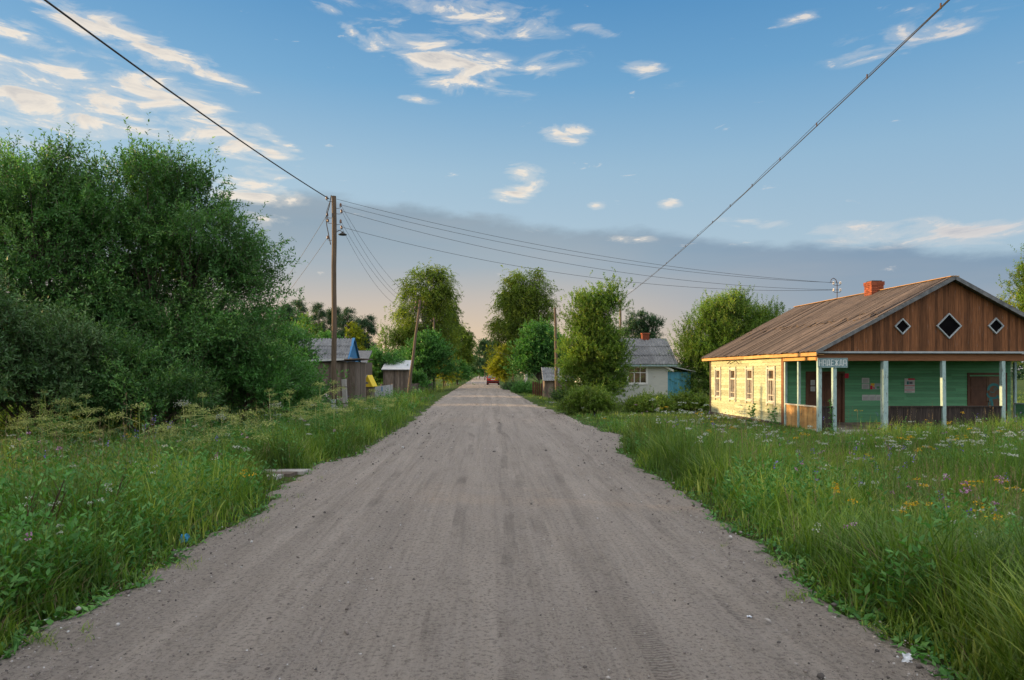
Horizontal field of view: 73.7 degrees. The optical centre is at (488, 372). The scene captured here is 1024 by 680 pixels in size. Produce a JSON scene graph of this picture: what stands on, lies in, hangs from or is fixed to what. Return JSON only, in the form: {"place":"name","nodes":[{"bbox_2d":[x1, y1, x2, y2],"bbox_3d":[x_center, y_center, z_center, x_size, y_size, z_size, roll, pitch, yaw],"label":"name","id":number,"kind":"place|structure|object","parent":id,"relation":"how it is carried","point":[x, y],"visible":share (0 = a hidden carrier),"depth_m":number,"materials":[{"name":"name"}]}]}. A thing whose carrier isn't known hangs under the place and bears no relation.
{"place":"outdoors","nodes":[
{"label":"outdoors","id":0,"kind":"place"},
{"bbox_2d":[0,376,965,679],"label":"road","id":1,"kind":"structure","parent":0,"point":[486,534],"depth_m":5.23,"materials":[{"name":"grey gravel"}]},
{"bbox_2d":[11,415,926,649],"bbox_3d":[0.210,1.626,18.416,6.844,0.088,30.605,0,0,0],"label":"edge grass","id":2,"kind":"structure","parent":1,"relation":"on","point":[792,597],"depth_m":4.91,"materials":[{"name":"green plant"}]},
{"bbox_2d":[0,0,1023,372],"label":"sky","id":3,"kind":"structure","parent":0,"point":[621,129],"materials":[{"name":"blue"}]},
{"bbox_2d":[0,373,1023,679],"bbox_3d":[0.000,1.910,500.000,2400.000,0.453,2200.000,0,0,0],"label":"ground","id":4,"kind":"structure","parent":0,"point":[711,503],"depth_m":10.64,"materials":[{"name":"green plant"}]},
{"bbox_2d":[0,419,55,454],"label":"umbel plant","id":5,"kind":"object","parent":4,"relation":"on","point":[26,421],"visible":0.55,"depth_m":12.54,"materials":[{"name":"green plant"}]},
{"bbox_2d":[0,248,68,400],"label":"willow bush","id":6,"kind":"object","parent":4,"relation":"on","point":[9,308],"visible":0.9,"depth_m":14.80,"materials":[{"name":"green plant"}]},
{"bbox_2d":[24,403,55,440],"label":"umbel plant","id":7,"kind":"object","parent":4,"relation":"on","point":[49,410],"visible":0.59,"depth_m":14.30,"materials":[{"name":"green plant"}]},
{"bbox_2d":[6,414,82,465],"bbox_3d":[-7.860,1.389,11.753,1.162,1.434,1.499,0,0,0],"label":"umbel plant","id":8,"kind":"object","parent":4,"relation":"on","point":[35,440],"visible":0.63,"depth_m":11.75,"materials":[{"name":"green plant"}]},
{"bbox_2d":[8,398,94,444],"bbox_3d":[-9.080,1.336,14.281,1.577,1.622,1.252,0,0,-33],"label":"umbel plant","id":9,"kind":"object","parent":4,"relation":"on","point":[51,418],"visible":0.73,"depth_m":14.31,"materials":[{"name":"green plant"}]},
{"bbox_2d":[29,398,94,448],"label":"umbel plant","id":10,"kind":"object","parent":4,"relation":"on","point":[36,428],"visible":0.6,"depth_m":15.08,"materials":[{"name":"green plant"}]},
{"bbox_2d":[0,290,150,438],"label":"willow bush","id":11,"kind":"object","parent":4,"relation":"on","point":[50,374],"visible":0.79,"depth_m":15.83,"materials":[{"name":"green plant"}]},
{"bbox_2d":[50,393,104,457],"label":"umbel plant","id":12,"kind":"object","parent":4,"relation":"on","point":[72,413],"visible":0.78,"depth_m":12.44,"materials":[{"name":"green plant"}]},
{"bbox_2d":[0,122,171,431],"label":"willow tree","id":13,"kind":"object","parent":4,"relation":"on","point":[29,217],"visible":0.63,"depth_m":18.46,"materials":[{"name":"green plant"}]},
{"bbox_2d":[108,402,164,467],"bbox_3d":[-5.969,1.273,11.904,0.654,1.586,1.241,0,0,16],"label":"umbel plant","id":14,"kind":"object","parent":4,"relation":"on","point":[139,435],"visible":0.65,"depth_m":11.73,"materials":[{"name":"green plant"}]},
{"bbox_2d":[52,317,238,442],"bbox_3d":[-8.651,0.483,17.391,4.504,3.687,4.037,0,0,-42],"label":"willow bush","id":15,"kind":"object","parent":4,"relation":"on","point":[149,378],"visible":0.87,"depth_m":16.75,"materials":[{"name":"green plant"}]},
{"bbox_2d":[0,112,316,440],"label":"willow tree","id":16,"kind":"object","parent":4,"relation":"on","point":[185,250],"visible":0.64,"depth_m":19.49,"materials":[{"name":"green plant"}]},
{"bbox_2d":[130,422,194,466],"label":"umbel plant","id":17,"kind":"object","parent":4,"relation":"on","point":[166,441],"visible":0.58,"depth_m":11.91,"materials":[{"name":"green plant"}]},
{"bbox_2d":[0,382,385,494],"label":"weeds","id":18,"kind":"object","parent":4,"relation":"on","point":[137,428],"visible":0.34,"depth_m":12.69,"materials":[{"name":"green plant"}]},
{"bbox_2d":[83,469,310,479],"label":"plank walkway","id":19,"kind":"structure","parent":4,"relation":"on","point":[291,472],"depth_m":11.25,"materials":[{"name":"wood"}]},
{"bbox_2d":[173,399,227,447],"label":"umbel plant","id":20,"kind":"object","parent":4,"relation":"on","point":[188,422],"visible":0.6,"depth_m":13.97,"materials":[{"name":"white plant"}]},
{"bbox_2d":[174,392,229,448],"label":"umbel plant","id":21,"kind":"object","parent":4,"relation":"on","point":[196,405],"visible":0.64,"depth_m":15.14,"materials":[{"name":"green plant"}]},
{"bbox_2d":[194,404,239,446],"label":"umbel plant","id":22,"kind":"object","parent":4,"relation":"on","point":[220,408],"visible":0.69,"depth_m":14.12,"materials":[{"name":"green plant"}]},
{"bbox_2d":[137,284,321,426],"bbox_3d":[-7.666,-0.146,20.124,5.080,4.901,4.721,0,0,0],"label":"willow bush","id":23,"kind":"object","parent":4,"relation":"on","point":[255,371],"visible":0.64,"depth_m":19.47,"materials":[{"name":"green plant"}]},
{"bbox_2d":[194,409,279,453],"bbox_3d":[-4.433,1.233,12.175,1.338,1.224,1.232,0,0,42],"label":"umbel plant","id":24,"kind":"object","parent":4,"relation":"on","point":[247,433],"visible":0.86,"depth_m":12.24,"materials":[{"name":"green plant"}]},
{"bbox_2d":[220,346,336,425],"bbox_3d":[-7.055,0.646,22.352,3.608,3.350,3.863,0,0,38],"label":"willow bush","id":25,"kind":"object","parent":4,"relation":"on","point":[301,394],"visible":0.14,"depth_m":22.19,"materials":[{"name":"green plant"}]},
{"bbox_2d":[215,340,348,408],"bbox_3d":[-11.019,-0.053,32.574,8.730,4.756,7.988,0,0,0],"label":"willow bush","id":26,"kind":"object","parent":4,"relation":"on","point":[320,375],"visible":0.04,"depth_m":32.57,"materials":[{"name":"green plant"}]},
{"bbox_2d":[275,302,297,328],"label":"spruce tree","id":27,"kind":"object","parent":4,"relation":"on","point":[288,310],"visible":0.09,"depth_m":111.48,"materials":[{"name":"green plant"}]},
{"bbox_2d":[253,313,327,368],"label":"apple tree","id":28,"kind":"object","parent":4,"relation":"on","point":[297,338],"visible":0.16,"depth_m":41.27,"materials":[{"name":"green plant"}]},
{"bbox_2d":[271,389,311,423],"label":"umbel plant","id":29,"kind":"object","parent":4,"relation":"on","point":[289,409],"visible":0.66,"depth_m":16.99,"materials":[{"name":"green plant"}]},
{"bbox_2d":[291,299,308,323],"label":"spruce tree","id":30,"kind":"object","parent":4,"relation":"on","point":[299,304],"visible":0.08,"depth_m":121.50,"materials":[{"name":"green plant"}]},
{"bbox_2d":[290,312,329,336],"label":"lime tree","id":31,"kind":"object","parent":4,"relation":"on","point":[310,324],"visible":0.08,"depth_m":73.81,"materials":[{"name":"green plant"}]},
{"bbox_2d":[306,301,328,332],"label":"spruce tree","id":32,"kind":"object","parent":4,"relation":"on","point":[317,315],"visible":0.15,"depth_m":115.57,"materials":[{"name":"green plant"}]},
{"bbox_2d":[292,400,342,436],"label":"umbel plant","id":33,"kind":"object","parent":4,"relation":"on","point":[331,409],"visible":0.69,"depth_m":15.03,"materials":[{"name":"green plant"}]},
{"bbox_2d":[295,382,353,442],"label":"umbel plant","id":34,"kind":"object","parent":4,"relation":"on","point":[320,407],"visible":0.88,"depth_m":14.32,"materials":[{"name":"green plant"}]},
{"bbox_2d":[295,328,360,361],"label":"slate roof house","id":35,"kind":"structure","parent":4,"relation":"on","point":[347,348],"depth_m":44.88,"materials":[{"name":"blue paint"}]},
{"bbox_2d":[324,306,343,335],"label":"spruce tree","id":36,"kind":"object","parent":4,"relation":"on","point":[329,318],"visible":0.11,"depth_m":117.44,"materials":[{"name":"green plant"}]},
{"bbox_2d":[326,195,347,413],"bbox_3d":[-6.396,-2.575,28.959,0.985,9.874,0.431,0,0,0],"label":"utility pole","id":37,"kind":"object","parent":4,"relation":"on","point":[334,308],"visible":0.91,"depth_m":28.91,"materials":[{"name":"weathered wood"},{"name":"steel"},{"name":"white ceramic"}]},
{"bbox_2d":[44,0,328,198],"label":"thick cable","id":38,"kind":"object","parent":37,"relation":"attached to","point":[90,33],"visible":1,"depth_m":16.19,"materials":[{"name":"rubber"}]},
{"bbox_2d":[343,227,816,290],"bbox_3d":[5.184,-5.008,30.660,23.084,2.407,0.015,0,0,-8],"label":"power line","id":39,"kind":"object","parent":37,"relation":"attached to","point":[607,279],"visible":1,"depth_m":30.69,"materials":[{"name":"metal"}]},
{"bbox_2d":[338,199,828,282],"bbox_3d":[4.929,-5.798,30.600,22.971,3.150,0.015,0,0,-8],"label":"power line","id":40,"kind":"object","parent":37,"relation":"attached to","point":[575,251],"visible":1,"depth_m":30.48,"materials":[{"name":"metal"}]},
{"bbox_2d":[343,211,829,289],"bbox_3d":[5.024,-5.396,30.660,22.767,3.007,0.015,0,0,-8],"label":"power line","id":41,"kind":"object","parent":37,"relation":"attached to","point":[585,266],"visible":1,"depth_m":30.56,"materials":[{"name":"metal"}]},
{"bbox_2d":[343,205,837,282],"bbox_3d":[5.184,-5.670,30.575,23.107,2.895,0.015,0,0,-8],"label":"power line","id":42,"kind":"object","parent":37,"relation":"attached to","point":[592,258],"visible":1,"depth_m":30.53,"materials":[{"name":"metal"}]},
{"bbox_2d":[306,358,372,404],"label":"plank shed","id":43,"kind":"structure","parent":4,"relation":"on","point":[356,373],"depth_m":38.00,"materials":[{"name":"wood"}]},
{"bbox_2d":[337,306,362,350],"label":"tree","id":44,"kind":"object","parent":4,"relation":"on","point":[344,318],"visible":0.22,"depth_m":111.67,"materials":[{"name":"green plant"}]},
{"bbox_2d":[344,322,369,350],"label":"young tree","id":45,"kind":"object","parent":4,"relation":"on","point":[357,335],"visible":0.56,"depth_m":71.76,"materials":[{"name":"yellow plant"}]},
{"bbox_2d":[358,351,371,374],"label":"shed","id":46,"kind":"structure","parent":4,"relation":"on","point":[365,354],"depth_m":53.77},
{"bbox_2d":[357,313,377,350],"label":"spruce tree","id":47,"kind":"object","parent":4,"relation":"on","point":[368,325],"visible":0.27,"depth_m":115.59,"materials":[{"name":"green plant"}]},
{"bbox_2d":[366,375,376,400],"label":"well house","id":48,"kind":"structure","parent":4,"relation":"on","point":[371,384],"depth_m":42.76,"materials":[{"name":"yellow paint"}]},
{"bbox_2d":[351,388,395,418],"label":"umbel plant","id":49,"kind":"object","parent":4,"relation":"on","point":[373,400],"visible":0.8,"depth_m":21.03,"materials":[{"name":"green plant"}]},
{"bbox_2d":[375,384,392,398],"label":"sheet fence","id":50,"kind":"object","parent":4,"relation":"on","point":[381,389],"visible":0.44,"depth_m":49.07,"materials":[{"name":"grey metal"}]},
{"bbox_2d":[366,342,407,385],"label":"apple tree","id":51,"kind":"object","parent":4,"relation":"on","point":[379,362],"visible":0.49,"depth_m":57.35,"materials":[{"name":"green plant"}]},
{"bbox_2d":[376,323,399,357],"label":"sparse tree","id":52,"kind":"object","parent":4,"relation":"on","point":[380,344],"visible":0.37,"depth_m":75.94,"materials":[{"name":"green plant"}]},
{"bbox_2d":[381,360,411,394],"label":"tin roof shed","id":53,"kind":"structure","parent":4,"relation":"on","point":[397,375],"depth_m":56.00,"materials":[{"name":"wood"}]},
{"bbox_2d":[407,300,423,393],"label":"utility pole","id":54,"kind":"object","parent":4,"relation":"on","point":[413,353],"visible":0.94,"depth_m":49.92,"materials":[{"name":"brown wood"}]},
{"bbox_2d":[412,366,432,388],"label":"garden bush","id":55,"kind":"object","parent":4,"relation":"on","point":[419,377],"visible":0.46,"depth_m":60.25,"materials":[{"name":"green plant"}]},
{"bbox_2d":[381,257,465,362],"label":"birch tree","id":56,"kind":"object","parent":4,"relation":"on","point":[435,299],"visible":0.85,"depth_m":72.19,"materials":[{"name":"green plant"}]},
{"bbox_2d":[397,326,460,392],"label":"leafy shrub","id":57,"kind":"object","parent":4,"relation":"on","point":[431,350],"visible":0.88,"depth_m":63.23,"materials":[{"name":"green plant"}]},
{"bbox_2d":[432,361,461,387],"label":"golden shrub","id":58,"kind":"object","parent":4,"relation":"on","point":[449,376],"visible":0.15,"depth_m":79.47,"materials":[{"name":"yellow plant"}]},
{"bbox_2d":[443,299,465,385],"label":"birch tree","id":59,"kind":"object","parent":4,"relation":"on","point":[454,318],"visible":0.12,"depth_m":95.62,"materials":[{"name":"green plant"}]},
{"bbox_2d":[447,359,475,385],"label":"leafy shrub","id":60,"kind":"object","parent":4,"relation":"on","point":[465,371],"visible":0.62,"depth_m":91.49,"materials":[{"name":"green plant"}]},
{"bbox_2d":[449,319,478,383],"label":"birch tree","id":61,"kind":"object","parent":4,"relation":"on","point":[468,341],"visible":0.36,"depth_m":103.04,"materials":[{"name":"green plant"}]},
{"bbox_2d":[470,337,495,379],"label":"tree","id":62,"kind":"object","parent":4,"relation":"on","point":[481,349],"visible":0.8,"depth_m":148.85,"materials":[{"name":"green plant"}]},
{"bbox_2d":[481,343,519,383],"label":"golden shrub","id":63,"kind":"object","parent":4,"relation":"on","point":[493,369],"visible":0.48,"depth_m":81.42,"materials":[{"name":"yellow plant"}]},
{"bbox_2d":[0,409,1021,679],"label":"ground cover","id":64,"kind":"object","parent":4,"relation":"on","point":[16,641],"visible":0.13,"depth_m":5.05,"materials":[{"name":"green plant"}]},
{"bbox_2d":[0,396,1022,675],"bbox_3d":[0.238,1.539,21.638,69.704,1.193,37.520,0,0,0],"label":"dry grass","id":65,"kind":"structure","parent":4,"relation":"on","point":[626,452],"depth_m":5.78,"materials":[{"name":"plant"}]},
{"bbox_2d":[0,400,1023,624],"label":"weeds","id":66,"kind":"object","parent":4,"relation":"on","point":[70,525],"visible":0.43,"depth_m":6.73,"materials":[{"name":"green plant"}]},
{"bbox_2d":[0,388,1023,541],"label":"seeding grass","id":67,"kind":"structure","parent":4,"relation":"on","point":[815,498],"depth_m":8.26,"materials":[{"name":"green plant"}]},
{"bbox_2d":[18,404,1007,540],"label":"clover flowers","id":68,"kind":"object","parent":4,"relation":"on","point":[966,492],"visible":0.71,"depth_m":6.99,"materials":[{"name":"pink plant"}]},
{"bbox_2d":[9,424,1022,536],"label":"yarrow flowers","id":69,"kind":"object","parent":4,"relation":"on","point":[818,524],"visible":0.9,"depth_m":5.86,"materials":[{"name":"white plant"}]},
{"bbox_2d":[11,396,1021,580],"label":"flower stems","id":70,"kind":"object","parent":4,"relation":"on","point":[759,462],"visible":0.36,"depth_m":10.13,"materials":[{"name":"green plant"}]},
{"bbox_2d":[505,377,540,393],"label":"garden bush","id":71,"kind":"object","parent":4,"relation":"on","point":[522,387],"visible":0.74,"depth_m":55.44,"materials":[{"name":"green plant"}]},
{"bbox_2d":[482,265,566,382],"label":"birch tree","id":72,"kind":"object","parent":4,"relation":"on","point":[519,302],"visible":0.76,"depth_m":72.14,"materials":[{"name":"green plant"}]},
{"bbox_2d":[498,316,565,394],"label":"leafy tree","id":73,"kind":"object","parent":4,"relation":"on","point":[534,353],"visible":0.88,"depth_m":59.17,"materials":[{"name":"green plant"}]},
{"bbox_2d":[43,411,1023,516],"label":"bellflowers","id":74,"kind":"object","parent":4,"relation":"on","point":[714,424],"visible":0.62,"depth_m":8.32,"materials":[{"name":"purple plant"}]},
{"bbox_2d":[540,367,570,397],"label":"garden shed","id":75,"kind":"structure","parent":4,"relation":"on","point":[546,374],"depth_m":52.03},
{"bbox_2d":[542,385,569,401],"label":"garden bush","id":76,"kind":"object","parent":4,"relation":"on","point":[556,393],"visible":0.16,"depth_m":43.69,"materials":[{"name":"green plant"}]},
{"bbox_2d":[554,307,559,389],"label":"utility pole","id":77,"kind":"object","parent":4,"relation":"on","point":[555,342],"visible":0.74,"depth_m":47.92,"materials":[{"name":"brown wood"}]},
{"bbox_2d":[553,382,624,415],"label":"peony bush","id":78,"kind":"object","parent":4,"relation":"on","point":[593,399],"visible":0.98,"depth_m":27.09,"materials":[{"name":"green plant"}]},
{"bbox_2d":[544,269,643,398],"bbox_3d":[6.128,-1.821,38.819,5.955,8.313,4.757,0,0,0],"label":"rowan tree","id":79,"kind":"object","parent":4,"relation":"on","point":[593,357],"visible":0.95,"depth_m":38.36,"materials":[{"name":"green plant"}]},
{"bbox_2d":[619,304,621,327],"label":"utility pole","id":80,"kind":"object","parent":4,"relation":"on","point":[620,319],"visible":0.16,"depth_m":53.45,"materials":[{"name":"brown wood"}]},
{"bbox_2d":[625,0,949,295],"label":"tied cable","id":81,"kind":"object","parent":80,"relation":"attached to","point":[923,24],"visible":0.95,"depth_m":13.26,"materials":[{"name":"rubber"}]},
{"bbox_2d":[575,333,695,404],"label":"white house","id":82,"kind":"structure","parent":4,"relation":"on","point":[656,375],"depth_m":42.00,"materials":[{"name":"grey paint"}]},
{"bbox_2d":[626,366,647,384],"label":"window","id":83,"kind":"structure","parent":82,"relation":"in","point":[642,376],"depth_m":41.99,"materials":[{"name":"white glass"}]},
{"bbox_2d":[621,307,666,338],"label":"round pine","id":84,"kind":"object","parent":4,"relation":"on","point":[646,324],"visible":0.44,"depth_m":87.40,"materials":[{"name":"green plant"}]},
{"bbox_2d":[616,386,684,411],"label":"garden bush","id":85,"kind":"object","parent":4,"relation":"on","point":[643,403],"visible":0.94,"depth_m":35.38,"materials":[{"name":"green plant"}]},
{"bbox_2d":[668,382,709,409],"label":"garden bush","id":86,"kind":"object","parent":4,"relation":"on","point":[689,398],"visible":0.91,"depth_m":36.43,"materials":[{"name":"green plant"}]},
{"bbox_2d":[659,281,790,398],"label":"willow tree","id":87,"kind":"object","parent":4,"relation":"on","point":[722,320],"visible":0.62,"depth_m":41.74,"materials":[{"name":"green plant"}]},
{"bbox_2d":[436,353,1023,379],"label":"forest","id":88,"kind":"object","parent":4,"relation":"on","point":[1020,373],"visible":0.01,"depth_m":195.28,"materials":[{"name":"green plant"}]},
{"bbox_2d":[583,398,1023,461],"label":"yarrow flowers","id":89,"kind":"object","parent":4,"relation":"on","point":[940,444],"visible":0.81,"depth_m":12.38,"materials":[{"name":"white plant"}]},
{"bbox_2d":[603,406,1023,520],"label":"tansy flowers","id":90,"kind":"object","parent":4,"relation":"on","point":[915,478],"visible":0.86,"depth_m":7.30,"materials":[{"name":"yellow plant"}]},
{"bbox_2d":[701,275,1023,433],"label":"village shop","id":91,"kind":"structure","parent":4,"relation":"on","point":[953,345],"depth_m":25.97,"materials":[{"name":"green paint"}]},
{"bbox_2d":[714,367,720,399],"bbox_3d":[11.126,0.540,33.072,0.123,1.600,0.780,0,0,-2],"label":"window","id":92,"kind":"structure","parent":91,"relation":"in","point":[717,371],"depth_m":33.15,"materials":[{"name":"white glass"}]},
{"bbox_2d":[729,367,735,401],"bbox_3d":[11.192,0.540,31.270,0.123,1.600,0.780,0,0,-2],"label":"window","id":93,"kind":"structure","parent":91,"relation":"in","point":[732,371],"depth_m":31.36,"materials":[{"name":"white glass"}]},
{"bbox_2d":[745,366,753,403],"bbox_3d":[11.271,0.540,29.454,0.123,1.600,0.780,0,0,-2],"label":"window","id":94,"kind":"structure","parent":91,"relation":"in","point":[749,383],"depth_m":29.54,"materials":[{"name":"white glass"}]},
{"bbox_2d":[766,366,775,405],"bbox_3d":[11.348,0.540,27.414,0.123,1.600,0.780,0,0,-2],"label":"window","id":95,"kind":"structure","parent":91,"relation":"in","point":[770,371],"depth_m":27.47,"materials":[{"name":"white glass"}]},
{"bbox_2d":[808,374,824,405],"bbox_3d":[12.740,0.994,26.476,0.668,1.881,0.132,0,0,-2],"label":"door leaf","id":96,"kind":"structure","parent":91,"relation":"in","point":[811,394],"depth_m":26.48,"materials":[{"name":"brown paint"}]},
{"bbox_2d":[817,358,847,367],"bbox_3d":[11.972,-0.336,23.726,1.060,0.334,0.042,0,0,-2],"label":"shop sign","id":97,"kind":"object","parent":91,"relation":"attached to","point":[832,362],"visible":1,"depth_m":23.71,"materials":[{"name":"grey paint"}]},
{"bbox_2d":[825,374,841,421],"bbox_3d":[13.415,0.994,26.539,0.668,1.881,0.056,0,0,-2],"label":"door leaf","id":98,"kind":"structure","parent":91,"relation":"in","point":[827,376],"depth_m":26.52,"materials":[{"name":"brown paint"}]},
{"bbox_2d":[894,318,910,334],"bbox_3d":[14.395,-1.601,23.717,0.570,0.570,0.070,0,0,-2],"label":"diamond window","id":99,"kind":"structure","parent":91,"relation":"in","point":[902,326],"depth_m":23.72,"materials":[{"name":"glass"}]},
{"bbox_2d":[904,378,914,392],"bbox_3d":[16.428,0.512,26.605,0.410,0.559,0.008,0,0,-2],"label":"poster","id":100,"kind":"object","parent":91,"relation":"attached to","point":[909,385],"visible":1,"depth_m":26.60,"materials":[{"name":"paper"}]},
{"bbox_2d":[936,313,961,338],"bbox_3d":[16.052,-1.620,23.781,0.900,0.900,0.070,0,0,-2],"label":"diamond window","id":101,"kind":"structure","parent":91,"relation":"in","point":[948,325],"depth_m":23.79,"materials":[{"name":"glass"}]},
{"bbox_2d":[970,376,985,405],"bbox_3d":[19.189,1.019,26.771,0.701,1.831,0.056,0,0,-2],"label":"door leaf","id":102,"kind":"structure","parent":91,"relation":"in","point":[977,384],"depth_m":26.74,"materials":[{"name":"brown paint"}]},
{"bbox_2d":[986,376,998,405],"bbox_3d":[19.902,1.019,26.761,0.701,1.831,0.132,0,0,-2],"label":"door leaf","id":103,"kind":"structure","parent":91,"relation":"in","point":[989,379],"depth_m":26.77,"materials":[{"name":"brown wood"}]},
{"bbox_2d":[988,318,1003,333],"bbox_3d":[17.737,-1.625,23.848,0.570,0.570,0.070,0,0,-2],"label":"diamond window","id":104,"kind":"structure","parent":91,"relation":"in","point":[995,325],"depth_m":23.85,"materials":[{"name":"paint"}]},
{"bbox_2d":[996,243,1023,367],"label":"leafy tree","id":105,"kind":"object","parent":4,"relation":"on","point":[1020,287],"visible":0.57,"depth_m":41.42,"materials":[{"name":"green plant"}]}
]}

